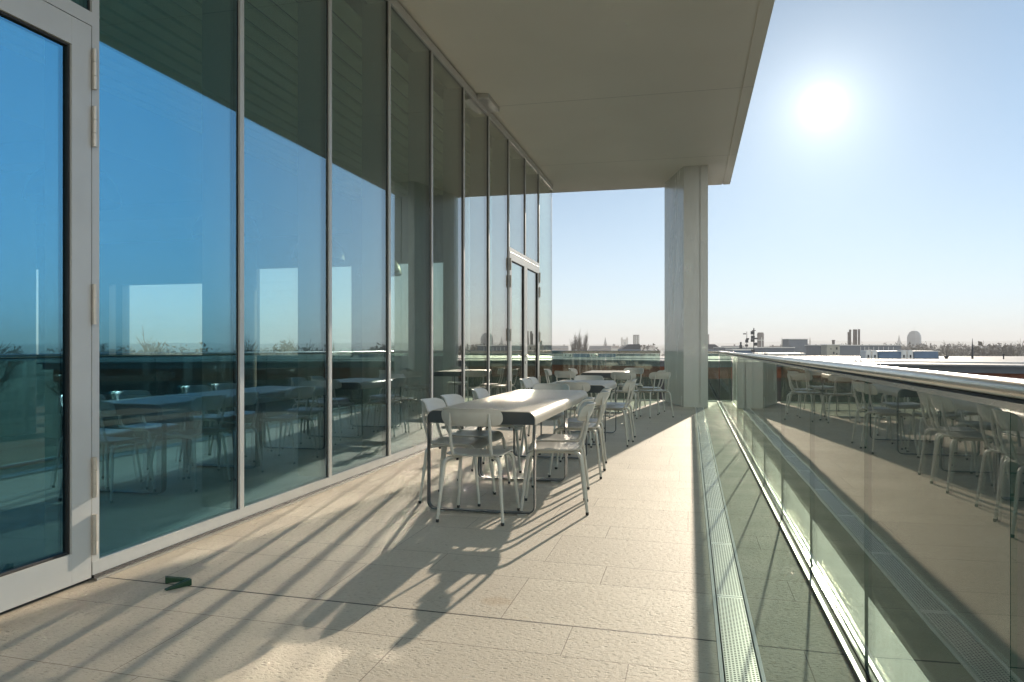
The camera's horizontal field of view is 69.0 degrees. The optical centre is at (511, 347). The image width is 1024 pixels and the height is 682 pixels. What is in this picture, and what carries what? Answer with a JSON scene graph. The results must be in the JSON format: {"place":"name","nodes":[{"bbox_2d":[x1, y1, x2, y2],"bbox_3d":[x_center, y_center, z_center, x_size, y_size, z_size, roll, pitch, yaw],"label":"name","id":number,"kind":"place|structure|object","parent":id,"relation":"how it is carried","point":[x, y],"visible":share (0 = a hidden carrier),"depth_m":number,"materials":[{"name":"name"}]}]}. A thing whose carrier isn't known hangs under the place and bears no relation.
{"place":"outdoors","nodes":[
{"label":"outdoors","id":0,"kind":"place"},
{"bbox_2d":[36,341,1023,352],"bbox_3d":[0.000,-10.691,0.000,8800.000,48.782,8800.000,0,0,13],"label":"hills","id":1,"kind":"structure","parent":0,"point":[196,347],"depth_m":2361.60,"materials":[{"name":"grey"}]},
{"bbox_2d":[36,0,1023,344],"label":"sky","id":2,"kind":"structure","parent":0,"point":[876,186],"materials":[{"name":"blue"}]},
{"bbox_2d":[130,353,942,355],"bbox_3d":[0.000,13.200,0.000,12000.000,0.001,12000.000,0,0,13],"label":"ground","id":3,"kind":"structure","parent":0,"point":[399,354],"depth_m":1513.45,"materials":[{"name":"grey plant"}]},
{"bbox_2d":[0,0,774,613],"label":"building","id":4,"kind":"structure","parent":3,"relation":"on","point":[372,136],"depth_m":9.17,"materials":[{"name":"paint"}]},
{"bbox_2d":[0,0,96,612],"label":"door","id":5,"kind":"structure","parent":4,"relation":"in","point":[23,583],"depth_m":3.71,"materials":[{"name":"paint"}]},
{"bbox_2d":[23,165,122,209],"bbox_3d":[-3.655,-2.316,6.219,0.720,2.208,0.720,0,0,13],"label":"pendant lamp","id":6,"kind":"object","parent":4,"relation":"hanging from","point":[110,198],"visible":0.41,"depth_m":6.12,"materials":[{"name":"ceramic"}]},
{"bbox_2d":[191,213,260,242],"bbox_3d":[-3.167,-2.316,8.262,0.720,2.208,0.720,0,0,13],"label":"pendant lamp","id":7,"kind":"object","parent":4,"relation":"hanging from","point":[251,232],"visible":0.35,"depth_m":8.14,"materials":[{"name":"black glass"}]},
{"bbox_2d":[291,239,344,262],"bbox_3d":[-2.679,-2.316,10.304,0.720,2.208,0.720,0,0,13],"label":"pendant lamp","id":8,"kind":"object","parent":4,"relation":"hanging from","point":[338,256],"visible":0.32,"depth_m":10.16,"materials":[{"name":"black glass"}]},
{"bbox_2d":[358,257,401,276],"bbox_3d":[-2.191,-2.316,12.347,0.720,2.208,0.720,0,0,13],"label":"pendant lamp","id":9,"kind":"object","parent":4,"relation":"hanging from","point":[395,269],"visible":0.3,"depth_m":12.19,"materials":[{"name":"black glass"}]},
{"bbox_2d":[0,400,856,681],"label":"terrace floor","id":10,"kind":"structure","parent":4,"relation":"on","point":[382,575],"depth_m":3.69,"materials":[{"name":"beige tile"}]},
{"bbox_2d":[165,576,186,582],"bbox_3d":[-1.720,1.183,3.831,0.115,0.033,0.034,0,0,-27],"label":"door wedge","id":11,"kind":"object","parent":10,"relation":"on","point":[170,579],"depth_m":3.81,"materials":[{"name":"rubber"}]},
{"bbox_2d":[164,578,191,590],"bbox_3d":[-1.672,1.183,3.731,0.034,0.033,0.125,0,0,43],"label":"door wedge","id":12,"kind":"object","parent":10,"relation":"on","point":[185,582],"depth_m":3.73,"materials":[{"name":"rubber"}]},
{"bbox_2d":[418,398,495,506],"bbox_3d":[-0.453,0.804,5.928,0.555,0.790,0.487,0,0,13],"label":"chair","id":13,"kind":"object","parent":10,"relation":"on","point":[429,405],"visible":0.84,"depth_m":5.91,"materials":[{"name":"paint"}]},
{"bbox_2d":[440,394,510,486],"bbox_3d":[-0.342,0.804,6.436,0.554,0.790,0.487,0,0,15],"label":"chair","id":14,"kind":"object","parent":10,"relation":"on","point":[451,399],"visible":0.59,"depth_m":6.55,"materials":[{"name":"paint"}]},
{"bbox_2d":[436,408,519,525],"bbox_3d":[-0.239,0.804,5.282,0.487,0.790,0.555,0,0,13],"label":"chair","id":15,"kind":"object","parent":10,"relation":"on","point":[489,418],"visible":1,"depth_m":5.10,"materials":[{"name":"paint"}]},
{"bbox_2d":[426,398,566,515],"bbox_3d":[-0.070,0.827,6.077,0.820,0.744,1.398,0,0,13],"label":"table","id":16,"kind":"object","parent":10,"relation":"on","point":[525,411],"visible":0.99,"depth_m":5.54,"materials":[{"name":"paint"}]},
{"bbox_2d":[471,388,527,472],"bbox_3d":[-0.134,0.804,7.434,0.554,0.790,0.487,0,0,11],"label":"chair","id":17,"kind":"object","parent":10,"relation":"on","point":[478,393],"visible":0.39,"depth_m":7.31,"materials":[{"name":"paint"}]},
{"bbox_2d":[391,350,659,400],"bbox_3d":[-0.239,0.630,17.777,7.415,1.138,0.090,0,0,13],"label":"glass railing","id":18,"kind":"object","parent":10,"relation":"on","point":[584,352],"visible":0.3,"depth_m":17.22,"materials":[{"name":"glass"}]},
{"bbox_2d":[480,389,587,479],"bbox_3d":[0.257,0.827,7.446,0.820,0.744,1.398,0,0,13],"label":"table","id":19,"kind":"object","parent":10,"relation":"on","point":[571,398],"visible":0.59,"depth_m":7.29,"materials":[{"name":"paint"}]},
{"bbox_2d":[519,378,561,439],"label":"chair","id":20,"kind":"object","parent":10,"relation":"on","point":[526,383],"visible":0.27,"depth_m":10.00,"materials":[{"name":"paint"}]},
{"bbox_2d":[520,383,570,458],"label":"chair","id":21,"kind":"object","parent":10,"relation":"on","point":[548,386],"visible":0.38,"depth_m":8.54,"materials":[{"name":"paint"}]},
{"bbox_2d":[526,377,567,435],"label":"chair","id":22,"kind":"object","parent":10,"relation":"on","point":[534,380],"visible":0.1,"depth_m":10.55,"materials":[{"name":"paint"}]},
{"bbox_2d":[544,369,551,382],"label":"chair","id":23,"kind":"object","parent":10,"relation":"on","point":[548,372],"visible":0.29,"depth_m":14.33,"materials":[{"name":"paint"}]},
{"bbox_2d":[520,401,595,515],"bbox_3d":[0.352,0.804,5.595,0.555,0.790,0.487,0,0,5],"label":"chair","id":24,"kind":"object","parent":10,"relation":"on","point":[585,410],"visible":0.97,"depth_m":5.43,"materials":[{"name":"paint"}]},
{"bbox_2d":[524,397,594,499],"bbox_3d":[0.402,0.804,6.126,0.555,0.790,0.487,0,0,9],"label":"chair","id":25,"kind":"object","parent":10,"relation":"on","point":[557,438],"visible":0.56,"depth_m":6.18,"materials":[{"name":"paint"}]},
{"bbox_2d":[554,371,575,415],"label":"chair","id":26,"kind":"object","parent":10,"relation":"on","point":[565,374],"visible":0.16,"depth_m":13.29,"materials":[{"name":"paint"}]},
{"bbox_2d":[553,382,594,447],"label":"chair","id":27,"kind":"object","parent":10,"relation":"on","point":[584,386],"visible":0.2,"depth_m":8.97,"materials":[{"name":"paint"}]},
{"bbox_2d":[540,380,616,445],"bbox_3d":[0.910,0.827,9.879,0.820,0.744,1.398,0,0,13],"label":"table","id":28,"kind":"object","parent":10,"relation":"on","point":[597,386],"visible":0.52,"depth_m":9.76,"materials":[{"name":"paint"}]},
{"bbox_2d":[548,390,609,478],"bbox_3d":[0.654,0.804,7.093,0.554,0.790,0.487,0,0,11],"label":"chair","id":29,"kind":"object","parent":10,"relation":"on","point":[601,397],"visible":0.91,"depth_m":6.93,"materials":[{"name":"paint"}]},
{"bbox_2d":[568,368,596,396],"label":"chair","id":30,"kind":"object","parent":10,"relation":"on","point":[573,370],"visible":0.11,"depth_m":15.01,"materials":[{"name":"paint"}]},
{"bbox_2d":[555,388,611,470],"bbox_3d":[0.734,0.804,7.558,0.555,0.790,0.487,0,0,9],"label":"chair","id":31,"kind":"object","parent":10,"relation":"on","point":[575,420],"visible":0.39,"depth_m":7.69,"materials":[{"name":"paint"}]},
{"bbox_2d":[569,375,604,428],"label":"chair","id":32,"kind":"object","parent":10,"relation":"on","point":[587,377],"visible":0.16,"depth_m":11.11,"materials":[{"name":"paint"}]},
{"bbox_2d":[580,370,629,412],"bbox_3d":[1.820,0.827,14.422,0.820,0.744,1.398,0,0,13],"label":"table","id":33,"kind":"object","parent":10,"relation":"on","point":[605,373],"visible":0.46,"depth_m":13.84,"materials":[{"name":"paint"}]},
{"bbox_2d":[588,380,635,446],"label":"chair","id":34,"kind":"object","parent":10,"relation":"on","point":[628,386],"visible":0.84,"depth_m":9.20,"materials":[{"name":"paint"}]},
{"bbox_2d":[591,379,636,441],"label":"chair","id":35,"kind":"object","parent":10,"relation":"on","point":[615,403],"visible":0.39,"depth_m":9.90,"materials":[{"name":"paint"}]},
{"bbox_2d":[609,372,640,418],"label":"chair","id":36,"kind":"object","parent":10,"relation":"on","point":[623,375],"visible":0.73,"depth_m":12.65,"materials":[{"name":"paint"}]},
{"bbox_2d":[616,368,645,407],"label":"chair","id":37,"kind":"object","parent":10,"relation":"on","point":[640,371],"visible":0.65,"depth_m":15.34,"materials":[{"name":"paint"}]},
{"bbox_2d":[633,370,665,413],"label":"chair","id":38,"kind":"object","parent":10,"relation":"on","point":[649,388],"visible":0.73,"depth_m":13.81,"materials":[{"name":"paint"}]},
{"bbox_2d":[635,372,673,417],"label":"chair","id":39,"kind":"object","parent":10,"relation":"on","point":[659,375],"visible":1,"depth_m":12.83,"materials":[{"name":"paint"}]},
{"bbox_2d":[708,351,717,401],"bbox_3d":[4.486,0.630,16.648,0.261,1.138,0.090,0,0,13],"label":"glass railing","id":40,"kind":"object","parent":10,"relation":"on","point":[712,352],"visible":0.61,"depth_m":16.64,"materials":[{"name":"glass"}]},
{"bbox_2d":[695,407,766,681],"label":"drain channel","id":41,"kind":"object","parent":10,"relation":"on","point":[741,656],"visible":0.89,"depth_m":3.73,"materials":[{"name":"metal"}]},
{"bbox_2d":[477,93,498,112],"bbox_3d":[-0.343,-3.644,11.093,0.170,0.075,0.714,0,0,13],"label":"sensor box","id":42,"kind":"object","parent":4,"relation":"attached to","point":[488,102],"visible":1,"depth_m":10.96,"materials":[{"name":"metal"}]},
{"bbox_2d":[510,252,527,390],"bbox_3d":[0.113,-0.236,13.354,0.124,2.836,1.284,0,0,13],"label":"door","id":43,"kind":"structure","parent":4,"relation":"in","point":[515,259],"depth_m":13.85,"materials":[{"name":"paint"}]},
{"bbox_2d":[526,260,540,382],"bbox_3d":[0.394,-0.236,14.614,0.087,2.836,1.285,0,0,13],"label":"door","id":44,"kind":"structure","parent":4,"relation":"in","point":[535,275],"depth_m":14.89,"materials":[{"name":"paint"}]},
{"bbox_2d":[720,408,928,681],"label":"ledge","id":45,"kind":"object","parent":4,"relation":"attached to","point":[891,658],"depth_m":3.29,"materials":[{"name":"concrete"}]},
{"bbox_2d":[717,351,1023,681],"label":"glass railing","id":46,"kind":"object","parent":45,"relation":"on","point":[765,403],"visible":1,"depth_m":4.17,"materials":[{"name":"glass"}]},
{"bbox_2d":[36,341,1023,355],"bbox_3d":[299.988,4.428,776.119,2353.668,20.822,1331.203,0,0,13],"label":"woodland","id":47,"kind":"object","parent":3,"relation":"on","point":[956,351],"visible":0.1,"depth_m":437.73,"materials":[{"name":"green plant"}]},
{"bbox_2d":[552,344,568,355],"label":"house","id":48,"kind":"structure","parent":3,"relation":"on","point":[562,348],"depth_m":900.65,"materials":[{"name":"grey brick"}]},
{"bbox_2d":[570,333,577,350],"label":"bare poplar","id":49,"kind":"object","parent":3,"relation":"on","point":[573,346],"visible":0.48,"depth_m":262.11,"materials":[{"name":"brown plant"}]},
{"bbox_2d":[575,331,581,350],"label":"bare poplar","id":50,"kind":"object","parent":3,"relation":"on","point":[577,347],"visible":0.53,"depth_m":269.51,"materials":[{"name":"brown plant"}]},
{"bbox_2d":[577,332,588,350],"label":"bare poplar","id":51,"kind":"object","parent":3,"relation":"on","point":[584,344],"visible":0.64,"depth_m":257.58,"materials":[{"name":"brown plant"}]},
{"bbox_2d":[725,349,752,353],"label":"plant enclosure","id":52,"kind":"object","parent":3,"relation":"on","point":[741,350],"visible":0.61,"depth_m":95.00,"materials":[{"name":"white metal"}]},
{"bbox_2d":[849,330,850,344],"bbox_3d":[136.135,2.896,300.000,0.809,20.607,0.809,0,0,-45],"label":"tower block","id":53,"kind":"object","parent":3,"relation":"on","point":[849,337],"visible":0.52,"depth_m":299.69,"materials":[{"name":"grey concrete"}]},
{"bbox_2d":[853,329,856,344],"bbox_3d":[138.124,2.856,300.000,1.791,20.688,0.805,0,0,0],"label":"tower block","id":54,"kind":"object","parent":3,"relation":"on","point":[854,336],"visible":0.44,"depth_m":299.69,"materials":[{"name":"grey concrete"}]},
{"bbox_2d":[858,329,859,344],"bbox_3d":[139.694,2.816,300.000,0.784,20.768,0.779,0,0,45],"label":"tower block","id":55,"kind":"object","parent":3,"relation":"on","point":[858,336],"visible":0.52,"depth_m":299.68,"materials":[{"name":"grey concrete"}]},
{"bbox_2d":[921,341,957,355],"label":"bare tree","id":56,"kind":"object","parent":3,"relation":"on","point":[938,350],"visible":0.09,"depth_m":210.43,"materials":[{"name":"brown plant"}]},
{"bbox_2d":[934,343,959,355],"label":"bare tree","id":57,"kind":"object","parent":3,"relation":"on","point":[947,350],"visible":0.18,"depth_m":231.31,"materials":[{"name":"brown plant"}]},
{"bbox_2d":[955,343,978,355],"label":"bare tree","id":58,"kind":"object","parent":3,"relation":"on","point":[963,351],"visible":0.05,"depth_m":189.93,"materials":[{"name":"brown plant"}]},
{"bbox_2d":[973,340,999,355],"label":"bare tree","id":59,"kind":"object","parent":3,"relation":"on","point":[982,352],"visible":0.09,"depth_m":199.94,"materials":[{"name":"brown plant"}]},
{"bbox_2d":[993,344,1014,355],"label":"bare tree","id":60,"kind":"object","parent":3,"relation":"on","point":[1002,351],"visible":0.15,"depth_m":220.43,"materials":[{"name":"brown plant"}]},
{"bbox_2d":[999,341,1023,355],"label":"bare tree","id":61,"kind":"object","parent":3,"relation":"on","point":[1015,351],"visible":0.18,"depth_m":169.68,"materials":[{"name":"brown plant"}]},
{"bbox_2d":[589,344,611,350],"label":"house","id":62,"kind":"structure","parent":0,"point":[600,348],"depth_m":701.22,"materials":[{"name":"grey brick"}]},
{"bbox_2d":[611,344,618,354],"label":"house","id":63,"kind":"structure","parent":0,"point":[615,348],"depth_m":900.65,"materials":[{"name":"tile"}]},
{"bbox_2d":[621,337,627,345],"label":"church tower","id":64,"kind":"structure","parent":0,"point":[624,342],"depth_m":1500.00,"materials":[{"name":"stone"}]},
{"bbox_2d":[618,344,640,355],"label":"slate hall","id":65,"kind":"structure","parent":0,"point":[632,347],"depth_m":180.17,"materials":[{"name":"grey"}]},
{"bbox_2d":[633,335,638,343],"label":"tower block","id":66,"kind":"structure","parent":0,"point":[635,339],"depth_m":700.00,"materials":[{"name":"grey concrete"}]},
{"bbox_2d":[641,345,655,355],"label":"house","id":67,"kind":"structure","parent":0,"point":[651,348],"depth_m":1101.15,"materials":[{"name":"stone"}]},
{"bbox_2d":[708,344,717,355],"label":"slate hall","id":68,"kind":"structure","parent":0,"point":[710,347],"depth_m":175.41,"materials":[{"name":"grey"}]},
{"bbox_2d":[469,356,1023,681],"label":"wing building","id":69,"kind":"structure","parent":0,"point":[938,531],"depth_m":21.21,"materials":[{"name":"metal"}]},
{"bbox_2d":[563,353,589,356],"bbox_3d":[3.220,0.306,37.228,1.296,0.288,0.504,0,0,0],"label":"roof ventilator","id":70,"kind":"object","parent":69,"relation":"on","point":[574,355],"visible":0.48,"depth_m":37.01,"materials":[{"name":"white metal"}]},
{"bbox_2d":[590,354,615,356],"bbox_3d":[4.511,0.306,37.228,1.296,0.288,0.504,0,0,0],"label":"roof ventilator","id":71,"kind":"object","parent":69,"relation":"on","point":[602,355],"visible":0.43,"depth_m":37.01,"materials":[{"name":"white metal"}]},
{"bbox_2d":[751,328,757,353],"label":"antenna mast","id":72,"kind":"object","parent":69,"relation":"on","point":[753,338],"visible":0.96,"depth_m":79.88,"materials":[{"name":"metal"}]},
{"bbox_2d":[764,353,787,355],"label":"roof duct","id":73,"kind":"object","parent":69,"relation":"on","point":[777,354],"visible":0.71,"depth_m":84.87,"materials":[{"name":"white metal"}]},
{"bbox_2d":[860,350,903,358],"bbox_3d":[15.751,0.270,31.785,1.620,0.360,0.630,0,0,0],"label":"roof ventilator","id":74,"kind":"object","parent":69,"relation":"on","point":[870,354],"visible":1,"depth_m":31.52,"materials":[{"name":"white metal"}]},
{"bbox_2d":[896,350,939,358],"bbox_3d":[17.255,0.270,31.785,1.620,0.360,0.630,0,0,0],"label":"roof ventilator","id":75,"kind":"object","parent":69,"relation":"on","point":[908,354],"visible":0.94,"depth_m":31.51,"materials":[{"name":"white metal"}]},
{"bbox_2d":[971,338,973,358],"bbox_3d":[19.152,0.025,31.000,0.090,0.850,0.086,0,0,13],"label":"roof finial","id":76,"kind":"object","parent":69,"relation":"on","point":[972,356],"visible":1,"depth_m":30.98,"materials":[{"name":"metal"}]},
{"bbox_2d":[713,347,794,355],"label":"building","id":77,"kind":"structure","parent":0,"point":[774,349],"depth_m":150.00,"materials":[{"name":"white metal"}]},
{"bbox_2d":[757,332,763,346],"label":"round tower","id":78,"kind":"structure","parent":0,"point":[760,339],"depth_m":450.38,"materials":[{"name":"grey concrete"}]},
{"bbox_2d":[754,353,805,355],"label":"flat roof block","id":79,"kind":"structure","parent":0,"point":[795,354],"depth_m":100.00,"materials":[{"name":"white metal"}]},
{"bbox_2d":[782,339,807,355],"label":"block building","id":80,"kind":"structure","parent":0,"point":[798,345],"depth_m":210.00,"materials":[{"name":"white metal"}]},
{"bbox_2d":[820,344,840,355],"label":"cream building","id":81,"kind":"structure","parent":0,"point":[830,349],"depth_m":160.00,"materials":[{"name":"beige concrete"}]},
{"bbox_2d":[804,345,901,355],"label":"long building","id":82,"kind":"structure","parent":0,"point":[845,350],"depth_m":165.00,"materials":[{"name":"white metal"}]},
{"bbox_2d":[907,331,920,347],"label":"domed tower","id":83,"kind":"structure","parent":0,"point":[914,338],"depth_m":802.23,"materials":[{"name":"white metal"}]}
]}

